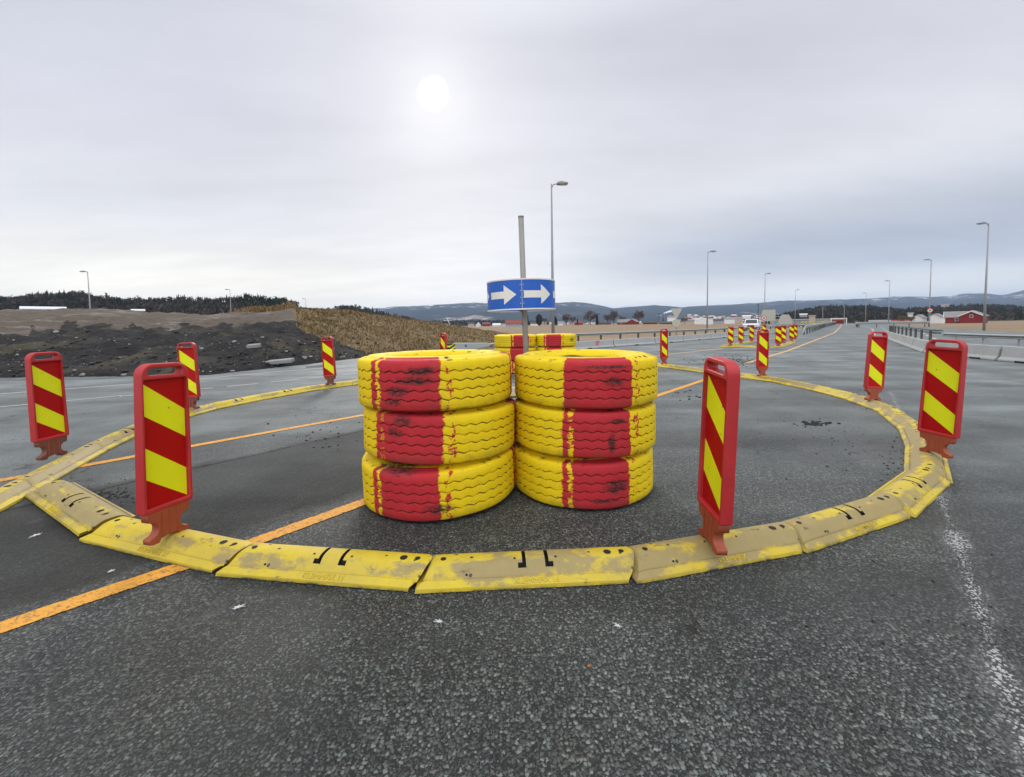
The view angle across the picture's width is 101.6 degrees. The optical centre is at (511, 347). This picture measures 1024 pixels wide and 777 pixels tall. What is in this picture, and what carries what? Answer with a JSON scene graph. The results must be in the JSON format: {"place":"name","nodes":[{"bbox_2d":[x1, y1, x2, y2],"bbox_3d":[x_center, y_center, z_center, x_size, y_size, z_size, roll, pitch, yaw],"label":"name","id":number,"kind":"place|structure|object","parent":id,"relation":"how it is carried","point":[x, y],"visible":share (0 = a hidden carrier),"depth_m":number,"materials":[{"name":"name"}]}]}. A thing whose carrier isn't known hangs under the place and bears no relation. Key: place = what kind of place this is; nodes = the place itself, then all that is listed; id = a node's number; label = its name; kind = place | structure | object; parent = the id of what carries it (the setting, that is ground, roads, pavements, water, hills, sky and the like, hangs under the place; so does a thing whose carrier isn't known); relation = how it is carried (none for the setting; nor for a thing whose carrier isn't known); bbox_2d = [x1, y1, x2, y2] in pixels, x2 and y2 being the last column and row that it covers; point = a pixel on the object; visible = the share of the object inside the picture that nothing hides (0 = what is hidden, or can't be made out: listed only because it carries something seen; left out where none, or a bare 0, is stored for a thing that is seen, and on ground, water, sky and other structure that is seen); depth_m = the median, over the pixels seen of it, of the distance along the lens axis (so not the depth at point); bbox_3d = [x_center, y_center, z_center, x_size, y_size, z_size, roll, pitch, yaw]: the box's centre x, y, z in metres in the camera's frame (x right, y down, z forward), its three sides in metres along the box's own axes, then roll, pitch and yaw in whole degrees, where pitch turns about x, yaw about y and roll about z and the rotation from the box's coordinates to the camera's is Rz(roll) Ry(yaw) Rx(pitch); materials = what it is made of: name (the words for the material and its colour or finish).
{"place":"outdoors","nodes":[
{"label":"outdoors","id":0,"kind":"place"},
{"bbox_2d":[19,306,66,309],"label":"building","id":1,"kind":"structure","parent":0,"point":[30,307],"depth_m":146.82,"materials":[{"name":"white"}]},
{"bbox_2d":[0,308,499,377],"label":"earth bank","id":2,"kind":"structure","parent":0,"point":[69,325],"depth_m":15.66,"materials":[{"name":"soil"}]},
{"bbox_2d":[0,322,358,377],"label":"rubble","id":3,"kind":"object","parent":2,"relation":"on","point":[173,352],"visible":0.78,"depth_m":13.22,"materials":[{"name":"stone"}]},
{"bbox_2d":[265,358,294,364],"bbox_3d":[-7.647,0.473,13.389,1.188,0.120,0.289,-6,11,-20],"label":"stone slab","id":4,"kind":"object","parent":2,"relation":"on","point":[282,361],"depth_m":13.36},
{"bbox_2d":[441,322,530,325],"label":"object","id":5,"kind":"structure","parent":0,"point":[467,324],"depth_m":1233.99,"materials":[{"name":"wood"}]},
{"bbox_2d":[427,319,548,325],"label":"distant forest","id":6,"kind":"object","parent":5,"relation":"on","point":[464,322],"visible":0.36,"depth_m":1294.88,"materials":[{"name":"green wood"}]},
{"bbox_2d":[0,324,1023,776],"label":"road","id":7,"kind":"structure","parent":0,"point":[730,678],"depth_m":1.74,"materials":[{"name":"asphalt"}]},
{"bbox_2d":[0,480,36,511],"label":"kerb block","id":8,"kind":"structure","parent":7,"relation":"on","point":[13,493],"depth_m":3.09,"materials":[{"name":"paint"}]},
{"bbox_2d":[11,443,106,488],"bbox_3d":[-4.067,1.053,3.748,0.270,0.091,1.224,-2,3,-25],"label":"kerb block","id":9,"kind":"object","parent":7,"relation":"on","point":[60,467],"depth_m":3.67,"materials":[{"name":"paint"}]},
{"bbox_2d":[24,352,68,459],"bbox_3d":[-4.254,0.530,3.824,0.062,0.974,0.260,-1,3,6],"label":"marker board","id":10,"kind":"object","parent":9,"relation":"on","point":[47,412],"visible":1,"depth_m":3.81,"materials":[{"name":"red plastic"}]},
{"bbox_2d":[25,480,135,535],"bbox_3d":[-3.009,1.070,2.896,1.307,0.091,0.270,1,4,31],"label":"kerb block","id":11,"kind":"object","parent":7,"relation":"on","point":[77,509],"depth_m":2.78,"materials":[{"name":"paint"}]},
{"bbox_2d":[88,424,133,450],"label":"kerb block","id":12,"kind":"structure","parent":7,"relation":"on","point":[115,439],"depth_m":4.59,"materials":[{"name":"paint"}]},
{"bbox_2d":[79,516,252,573],"bbox_3d":[-1.958,1.091,2.397,1.163,0.091,0.270,0,3,19],"label":"kerb block","id":13,"kind":"object","parent":7,"relation":"on","point":[201,551],"depth_m":2.29,"materials":[{"name":"paint"}]},
{"bbox_2d":[133,362,192,545],"bbox_3d":[-1.928,0.573,2.313,0.062,0.974,0.260,0,2,15],"label":"marker board","id":14,"kind":"object","parent":13,"relation":"on","point":[163,477],"visible":1,"depth_m":2.29,"materials":[{"name":"red plastic"}]},
{"bbox_2d":[0,365,356,393],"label":"road marking","id":15,"kind":"object","parent":7,"relation":"on","point":[199,378],"visible":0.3,"depth_m":10.77,"materials":[{"name":"white paint"}]},
{"bbox_2d":[189,403,215,416],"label":"kerb block","id":16,"kind":"object","parent":7,"relation":"on","point":[205,408],"depth_m":6.21,"materials":[{"name":"paint"}]},
{"bbox_2d":[177,342,200,408],"bbox_3d":[-4.702,0.416,6.074,0.260,0.974,0.062,-2,3,-2],"label":"marker board","id":17,"kind":"object","parent":16,"relation":"on","point":[187,357],"visible":0.7,"depth_m":6.06,"materials":[{"name":"red plastic"}]},
{"bbox_2d":[211,394,261,409],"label":"kerb block","id":18,"kind":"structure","parent":7,"relation":"on","point":[235,402],"depth_m":6.82,"materials":[{"name":"paint"}]},
{"bbox_2d":[0,387,514,481],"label":"road marking","id":19,"kind":"object","parent":7,"relation":"on","point":[95,463],"visible":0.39,"depth_m":4.68,"materials":[{"name":"orange paint"}]},
{"bbox_2d":[259,386,310,399],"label":"kerb block","id":20,"kind":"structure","parent":7,"relation":"on","point":[274,394],"depth_m":7.68,"materials":[{"name":"paint"}]},
{"bbox_2d":[215,543,432,591],"bbox_3d":[-0.932,1.088,2.141,1.082,0.091,0.270,0,3,8],"label":"kerb block","id":21,"kind":"object","parent":7,"relation":"on","point":[380,570],"depth_m":2.06,"materials":[{"name":"paint"}]},
{"bbox_2d":[310,381,351,390],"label":"kerb block","id":22,"kind":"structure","parent":7,"relation":"on","point":[329,386],"depth_m":8.53,"materials":[{"name":"paint"}]},
{"bbox_2d":[321,337,336,384],"bbox_3d":[-3.693,0.274,8.413,0.260,0.974,0.062,-3,3,10],"label":"marker board","id":23,"kind":"object","parent":22,"relation":"on","point":[329,363],"visible":1,"depth_m":8.40,"materials":[{"name":"red plastic"}]},
{"bbox_2d":[0,379,702,632],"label":"road marking","id":24,"kind":"object","parent":7,"relation":"on","point":[47,611],"visible":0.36,"depth_m":2.05,"materials":[{"name":"orange paint"}]},
{"bbox_2d":[362,444,515,521],"bbox_3d":[-0.542,0.903,3.146,1.122,0.343,1.123,-1,4,16],"label":"tyre","id":25,"kind":"object","parent":7,"relation":"on","point":[408,492],"visible":0.64,"depth_m":2.65,"materials":[{"name":"rubber"}]},
{"bbox_2d":[364,398,515,464],"bbox_3d":[-0.536,0.558,3.139,1.116,0.348,1.117,1,2,14],"label":"tyre","id":26,"kind":"object","parent":25,"relation":"on","point":[450,437],"visible":0.77,"depth_m":2.64,"materials":[{"name":"rubber"}]},
{"bbox_2d":[357,349,511,411],"bbox_3d":[-0.565,0.215,3.098,1.110,0.353,1.111,-1,3,13],"label":"tyre","id":27,"kind":"object","parent":26,"relation":"on","point":[430,380],"visible":1,"depth_m":2.62,"materials":[{"name":"rubber"}]},
{"bbox_2d":[440,333,446,349],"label":"marker board","id":28,"kind":"object","parent":7,"relation":"on","point":[443,342],"visible":0.52,"depth_m":10.57,"materials":[{"name":"red plastic"}]},
{"bbox_2d":[447,343,493,349],"bbox_3d":[-1.173,-0.103,20.982,0.248,0.419,5.199,2,4,43],"label":"barrier terminal","id":29,"kind":"object","parent":7,"relation":"on","point":[450,346],"visible":0.65,"depth_m":19.81,"materials":[{"name":"white metal"}]},
{"bbox_2d":[487,215,555,352],"bbox_3d":[0.092,-0.101,3.950,0.647,2.248,0.644,-1,3,0],"label":"arrow sign","id":30,"kind":"object","parent":7,"relation":"on","point":[523,294],"visible":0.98,"depth_m":3.68,"materials":[{"name":"metal"}]},
{"bbox_2d":[415,546,633,593],"bbox_3d":[0.078,1.075,2.084,1.072,0.091,0.270,-1,3,-3],"label":"kerb block","id":31,"kind":"object","parent":7,"relation":"on","point":[462,572],"depth_m":2.01,"materials":[{"name":"paint"}]},
{"bbox_2d":[94,354,1014,749],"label":"crumbs","id":32,"kind":"object","parent":7,"relation":"on","point":[652,638],"visible":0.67,"depth_m":3.21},
{"bbox_2d":[514,442,652,508],"bbox_3d":[0.535,0.885,3.234,1.054,0.336,1.055,-2,3,-2],"label":"tyre","id":33,"kind":"object","parent":7,"relation":"on","point":[580,483],"visible":0.59,"depth_m":2.77,"materials":[{"name":"rubber"}]},
{"bbox_2d":[515,398,655,458],"bbox_3d":[0.544,0.548,3.206,1.054,0.336,1.055,-1,3,0],"label":"tyre","id":34,"kind":"object","parent":33,"relation":"on","point":[596,434],"visible":0.7,"depth_m":2.74,"materials":[{"name":"rubber"}]},
{"bbox_2d":[515,349,657,409],"bbox_3d":[0.549,0.212,3.178,1.054,0.346,1.055,-1,3,0],"label":"tyre","id":35,"kind":"object","parent":34,"relation":"on","point":[597,379],"visible":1,"depth_m":2.73,"materials":[{"name":"rubber"}]},
{"bbox_2d":[575,340,614,348],"bbox_3d":[3.659,-0.116,20.490,4.279,0.380,0.445,-4,4,-42],"label":"concrete barrier","id":36,"kind":"object","parent":7,"relation":"on","point":[593,344],"visible":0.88,"depth_m":20.71,"materials":[{"name":"concrete"}]},
{"bbox_2d":[611,337,655,346],"bbox_3d":[6.731,-0.305,23.061,3.735,0.380,0.445,-3,4,-38],"label":"concrete barrier","id":37,"kind":"object","parent":7,"relation":"on","point":[632,341],"visible":0.81,"depth_m":22.85,"materials":[{"name":"concrete"}]},
{"bbox_2d":[657,363,674,368],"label":"kerb block","id":38,"kind":"object","parent":7,"relation":"on","point":[671,366],"depth_m":11.34,"materials":[{"name":"paint"}]},
{"bbox_2d":[660,329,667,363],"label":"marker board","id":39,"kind":"object","parent":38,"relation":"on","point":[663,346],"visible":1,"depth_m":11.55,"materials":[{"name":"red plastic"}]},
{"bbox_2d":[654,335,683,343],"bbox_3d":[9.554,-0.483,25.508,3.742,0.380,0.445,-4,4,-44],"label":"concrete barrier","id":40,"kind":"object","parent":7,"relation":"on","point":[678,338],"visible":0.73,"depth_m":25.63,"materials":[{"name":"concrete"}]},
{"bbox_2d":[674,365,703,372],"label":"kerb block","id":41,"kind":"object","parent":7,"relation":"on","point":[689,368],"depth_m":10.56,"materials":[{"name":"paint"}]},
{"bbox_2d":[573,324,811,340],"bbox_3d":[22.933,-1.629,39.638,52.201,0.710,1.211,-4,4,-42],"label":"guardrail","id":42,"kind":"object","parent":7,"relation":"on","point":[632,332],"visible":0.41,"depth_m":27.15,"materials":[{"name":"metal"}]},
{"bbox_2d":[682,333,711,340],"bbox_3d":[12.566,-0.690,28.433,4.651,0.380,0.445,-4,4,-44],"label":"concrete barrier","id":43,"kind":"object","parent":7,"relation":"on","point":[696,337],"visible":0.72,"depth_m":28.19,"materials":[{"name":"concrete"}]},
{"bbox_2d":[629,522,801,583],"bbox_3d":[1.060,1.051,2.223,1.039,0.091,0.270,-2,3,-14],"label":"kerb block","id":44,"kind":"object","parent":7,"relation":"on","point":[668,559],"depth_m":2.13,"materials":[{"name":"paint"}]},
{"bbox_2d":[697,357,740,554],"bbox_3d":[1.030,0.538,2.098,0.062,0.974,0.260,-1,8,0],"label":"marker board","id":45,"kind":"object","parent":44,"relation":"on","point":[718,443],"visible":1,"depth_m":2.06,"materials":[{"name":"red plastic"}]},
{"bbox_2d":[710,332,727,338],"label":"concrete barrier","id":46,"kind":"object","parent":7,"relation":"on","point":[719,335],"visible":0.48,"depth_m":31.06,"materials":[{"name":"concrete"}]},
{"bbox_2d":[720,345,745,346],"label":"kerb block","id":47,"kind":"object","parent":7,"relation":"on","point":[733,346],"depth_m":19.82,"materials":[{"name":"paint"}]},
{"bbox_2d":[728,326,733,344],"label":"marker board","id":48,"kind":"object","parent":47,"relation":"on","point":[730,335],"visible":1,"depth_m":19.90,"materials":[{"name":"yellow plastic"}]},
{"bbox_2d":[749,325,753,341],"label":"marker board","id":49,"kind":"object","parent":7,"relation":"on","point":[751,333],"visible":1,"depth_m":23.02,"materials":[{"name":"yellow plastic"}]},
{"bbox_2d":[740,373,777,381],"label":"kerb block","id":50,"kind":"object","parent":7,"relation":"on","point":[760,378],"depth_m":8.71,"materials":[{"name":"paint"}]},
{"bbox_2d":[756,329,768,375],"bbox_3d":[5.199,0.115,8.660,0.260,0.974,0.062,-1,3,-13],"label":"marker board","id":51,"kind":"object","parent":50,"relation":"on","point":[762,354],"visible":1,"depth_m":8.65,"materials":[{"name":"red plastic"}]},
{"bbox_2d":[775,326,781,345],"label":"marker board","id":52,"kind":"object","parent":7,"relation":"on","point":[778,336],"visible":1,"depth_m":18.52,"materials":[{"name":"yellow plastic"}]},
{"bbox_2d":[747,326,840,362],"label":"road marking","id":53,"kind":"object","parent":7,"relation":"on","point":[795,347],"visible":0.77,"depth_m":18.50,"materials":[{"name":"orange paint"}]},
{"bbox_2d":[774,377,817,390],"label":"kerb block","id":54,"kind":"object","parent":7,"relation":"on","point":[798,384],"depth_m":7.75,"materials":[{"name":"paint"}]},
{"bbox_2d":[802,321,836,334],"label":"guardrail","id":55,"kind":"object","parent":7,"relation":"on","point":[820,325],"visible":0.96,"depth_m":48.19,"materials":[{"name":"metal"}]},
{"bbox_2d":[813,385,854,399],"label":"kerb block","id":56,"kind":"object","parent":7,"relation":"on","point":[842,394],"depth_m":6.79,"materials":[{"name":"paint"}]},
{"bbox_2d":[782,493,909,552],"bbox_3d":[1.986,1.020,2.523,1.032,0.091,0.270,-2,3,-22],"label":"kerb block","id":57,"kind":"object","parent":7,"relation":"on","point":[820,529],"depth_m":2.43,"materials":[{"name":"paint"}]},
{"bbox_2d":[846,394,904,412],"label":"kerb block","id":58,"kind":"object","parent":7,"relation":"on","point":[873,404],"depth_m":5.88,"materials":[{"name":"paint"}]},
{"bbox_2d":[863,331,887,400],"bbox_3d":[5.129,0.266,5.890,0.260,0.974,0.062,2,3,-3],"label":"marker board","id":59,"kind":"object","parent":58,"relation":"on","point":[874,372],"visible":1,"depth_m":5.88,"materials":[{"name":"red plastic"}]},
{"bbox_2d":[855,321,929,327],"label":"guardrail","id":60,"kind":"object","parent":7,"relation":"on","point":[904,322],"visible":0.94,"depth_m":58.35,"materials":[{"name":"metal"}]},
{"bbox_2d":[878,406,917,429],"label":"kerb block","id":61,"kind":"object","parent":7,"relation":"on","point":[897,418],"depth_m":4.97,"materials":[{"name":"paint"}]},
{"bbox_2d":[891,334,907,343],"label":"concrete barrier","id":62,"kind":"object","parent":7,"relation":"on","point":[897,338],"visible":0.6,"depth_m":21.29,"materials":[{"name":"concrete"}]},
{"bbox_2d":[899,336,913,347],"bbox_3d":[17.729,-0.260,18.538,0.445,0.417,3.596,1,4,38],"label":"concrete barrier","id":63,"kind":"object","parent":7,"relation":"on","point":[907,341],"visible":0.66,"depth_m":18.40,"materials":[{"name":"concrete"}]},
{"bbox_2d":[868,466,949,517],"bbox_3d":[2.816,0.983,2.957,0.961,0.091,0.270,-3,4,-34],"label":"kerb block","id":64,"kind":"object","parent":7,"relation":"on","point":[916,491],"depth_m":2.88,"materials":[{"name":"paint"}]},
{"bbox_2d":[899,423,924,445],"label":"kerb block","id":65,"kind":"object","parent":7,"relation":"on","point":[910,434],"depth_m":4.23,"materials":[{"name":"paint"}]},
{"bbox_2d":[889,325,943,340],"bbox_3d":[19.740,-0.624,20.926,0.365,0.820,15.675,1,4,37],"label":"guardrail","id":66,"kind":"object","parent":7,"relation":"on","point":[893,328],"visible":0.69,"depth_m":17.58,"materials":[{"name":"metal"}]},
{"bbox_2d":[910,338,927,352],"bbox_3d":[15.712,-0.087,15.936,0.445,0.417,2.984,1,4,38],"label":"concrete barrier","id":67,"kind":"object","parent":7,"relation":"on","point":[919,344],"visible":0.64,"depth_m":15.84,"materials":[{"name":"concrete"}]},
{"bbox_2d":[904,440,952,483],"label":"kerb block","id":68,"kind":"object","parent":7,"relation":"on","point":[914,456],"depth_m":3.44,"materials":[{"name":"paint"}]},
{"bbox_2d":[917,339,967,458],"bbox_3d":[3.571,0.421,3.469,0.062,0.974,0.260,-2,6,-16],"label":"marker board","id":69,"kind":"object","parent":68,"relation":"on","point":[941,403],"visible":1,"depth_m":3.45,"materials":[{"name":"red plastic"}]},
{"bbox_2d":[923,341,958,352],"bbox_3d":[14.454,0.043,13.897,0.445,0.417,1.854,0,3,20],"label":"concrete barrier","id":70,"kind":"object","parent":7,"relation":"on","point":[942,344],"visible":0.2,"depth_m":13.75,"materials":[{"name":"concrete"}]},
{"bbox_2d":[889,393,1023,770],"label":"road marking","id":71,"kind":"object","parent":7,"relation":"on","point":[996,658],"visible":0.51,"depth_m":1.53,"materials":[{"name":"white paint"}]},
{"bbox_2d":[941,333,1023,346],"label":"guardrail","id":72,"kind":"object","parent":7,"relation":"on","point":[986,337],"visible":0.73,"depth_m":12.81,"materials":[{"name":"metal"}]},
{"bbox_2d":[967,344,1002,360],"bbox_3d":[13.966,0.134,12.362,0.445,0.417,1.362,0,3,14],"label":"concrete barrier","id":73,"kind":"object","parent":7,"relation":"on","point":[984,352],"visible":0.59,"depth_m":12.19,"materials":[{"name":"concrete"}]},
{"bbox_2d":[997,346,1023,363],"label":"concrete barrier","id":74,"kind":"object","parent":7,"relation":"on","point":[1014,354],"visible":1,"depth_m":11.35,"materials":[{"name":"concrete"}]},
{"bbox_2d":[0,0,1023,309],"label":"sky","id":75,"kind":"structure","parent":0,"point":[325,153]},
{"bbox_2d":[511,361,514,373],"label":"tyre","id":76,"kind":"object","parent":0,"point":[513,367],"visible":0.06,"depth_m":10.45,"materials":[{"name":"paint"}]},
{"bbox_2d":[495,347,536,360],"bbox_3d":[0.098,0.152,10.970,1.110,0.327,1.111,-1,3,-9],"label":"tyre","id":77,"kind":"object","parent":76,"relation":"on","point":[513,352],"visible":0.37,"depth_m":10.45,"materials":[{"name":"rubber"}]},
{"bbox_2d":[494,334,536,347],"bbox_3d":[0.093,-0.175,10.952,1.110,0.327,1.111,-1,3,-11],"label":"tyre","id":78,"kind":"object","parent":77,"relation":"on","point":[509,340],"visible":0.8,"depth_m":10.50,"materials":[{"name":"rubber"}]},
{"bbox_2d":[536,346,575,350],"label":"tyre","id":79,"kind":"object","parent":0,"point":[550,348],"visible":0.23,"depth_m":10.53,"materials":[{"name":"rubber"}]},
{"bbox_2d":[536,333,575,346],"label":"tyre","id":80,"kind":"object","parent":79,"relation":"on","point":[556,340],"visible":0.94,"depth_m":10.50,"materials":[{"name":"rubber"}]},
{"bbox_2d":[371,290,1023,323],"bbox_3d":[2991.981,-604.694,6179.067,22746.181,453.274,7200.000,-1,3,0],"label":"hills","id":81,"kind":"structure","parent":0,"point":[472,311],"depth_m":4780.64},
{"bbox_2d":[464,320,1023,349],"bbox_3d":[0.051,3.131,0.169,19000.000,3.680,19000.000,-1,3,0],"label":"ground","id":82,"kind":"structure","parent":0,"point":[1010,326],"depth_m":80.82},
{"bbox_2d":[0,290,421,320],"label":"distant forest","id":83,"kind":"object","parent":82,"relation":"on","point":[190,305],"visible":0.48,"depth_m":457.73,"materials":[{"name":"plant"}]},
{"bbox_2d":[219,301,510,353],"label":"dead grass","id":84,"kind":"structure","parent":82,"relation":"on","point":[276,307],"depth_m":21.60,"materials":[{"name":"plant"}]},
{"bbox_2d":[505,320,521,326],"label":"house","id":85,"kind":"structure","parent":82,"relation":"on","point":[510,323],"depth_m":315.63,"materials":[{"name":"red wood"}]},
{"bbox_2d":[551,181,567,332],"bbox_3d":[2.994,-5.276,26.257,1.125,10.086,0.340,-1,3,0],"label":"street lamp","id":86,"kind":"object","parent":82,"relation":"on","point":[562,183],"visible":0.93,"depth_m":26.15,"materials":[{"name":"grey metal"}]},
{"bbox_2d":[584,311,598,324],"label":"bare tree","id":87,"kind":"object","parent":82,"relation":"on","point":[588,314],"visible":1,"depth_m":327.71,"materials":[{"name":"brown plant"}]},
{"bbox_2d":[487,314,763,324],"bbox_3d":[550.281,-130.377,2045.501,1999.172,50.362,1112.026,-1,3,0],"label":"town","id":88,"kind":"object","parent":82,"relation":"on","point":[716,317],"visible":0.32,"depth_m":1702.79},
{"bbox_2d":[671,308,681,335],"bbox_3d":[14.169,-2.089,35.989,0.920,2.508,0.102,0,3,20],"label":"road sign","id":89,"kind":"object","parent":82,"relation":"on","point":[676,321],"visible":0.99,"depth_m":35.92,"materials":[{"name":"metal"}]},
{"bbox_2d":[706,250,715,331],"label":"street lamp","id":90,"kind":"object","parent":82,"relation":"on","point":[707,290],"visible":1,"depth_m":52.66,"materials":[{"name":"grey metal"}]},
{"bbox_2d":[742,319,760,330],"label":"car","id":91,"kind":"object","parent":82,"relation":"on","point":[750,322],"visible":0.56,"depth_m":49.56,"materials":[{"name":"white paint"}]},
{"bbox_2d":[762,309,775,328],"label":"road sign","id":92,"kind":"object","parent":82,"relation":"on","point":[769,315],"visible":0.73,"depth_m":59.80,"materials":[{"name":"metal"}]},
{"bbox_2d":[778,314,791,324],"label":"road sign","id":93,"kind":"object","parent":82,"relation":"on","point":[785,319],"visible":0.84,"depth_m":57.89,"materials":[{"name":"metal"}]},
{"bbox_2d":[770,319,830,324],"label":"industrial hall","id":94,"kind":"structure","parent":82,"relation":"on","point":[794,321],"depth_m":313.67,"materials":[{"name":"white metal"}]},
{"bbox_2d":[766,303,1023,323],"bbox_3d":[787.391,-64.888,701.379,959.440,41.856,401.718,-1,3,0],"label":"distant forest","id":95,"kind":"object","parent":82,"relation":"on","point":[1002,312],"visible":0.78,"depth_m":680.06,"materials":[{"name":"plant"}]},
{"bbox_2d":[912,314,927,323],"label":"house","id":96,"kind":"structure","parent":82,"relation":"on","point":[920,317],"depth_m":218.25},
{"bbox_2d":[924,259,931,326],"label":"street lamp","id":97,"kind":"object","parent":82,"relation":"on","point":[930,289],"visible":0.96,"depth_m":63.13,"materials":[{"name":"grey metal"}]},
{"bbox_2d":[930,313,943,322],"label":"house","id":98,"kind":"structure","parent":82,"relation":"on","point":[936,318],"depth_m":212.10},
{"bbox_2d":[943,311,968,322],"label":"barn","id":99,"kind":"structure","parent":82,"relation":"on","point":[950,317],"depth_m":178.65,"materials":[{"name":"white wood"}]},
{"bbox_2d":[958,310,988,322],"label":"barn","id":100,"kind":"structure","parent":82,"relation":"on","point":[971,316],"depth_m":173.36,"materials":[{"name":"red wood"}]},
{"bbox_2d":[976,222,988,330],"bbox_3d":[44.709,-6.717,39.736,1.125,10.265,0.340,-1,3,0],"label":"street lamp","id":101,"kind":"object","parent":82,"relation":"on","point":[985,301],"visible":0.98,"depth_m":39.74,"materials":[{"name":"grey metal"}]},
{"bbox_2d":[761,314,1023,323],"bbox_3d":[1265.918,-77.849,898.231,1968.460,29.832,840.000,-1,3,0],"label":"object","id":102,"kind":"structure","parent":0,"point":[1011,319],"depth_m":550.49,"materials":[{"name":"plant"}]},
{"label":"kerb block","id":103,"kind":"object","parent":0,"visible":0},
{"bbox_2d":[738,326,743,343],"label":"marker board","id":104,"kind":"object","parent":103,"relation":"on","point":[740,334],"visible":1,"depth_m":21.11,"materials":[{"name":"yellow plastic"}]},
{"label":"kerb block","id":105,"kind":"object","parent":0,"visible":0},
{"bbox_2d":[789,324,793,340],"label":"marker board","id":106,"kind":"object","parent":105,"relation":"on","point":[791,332],"visible":0.95,"depth_m":22.86,"materials":[{"name":"yellow plastic"}]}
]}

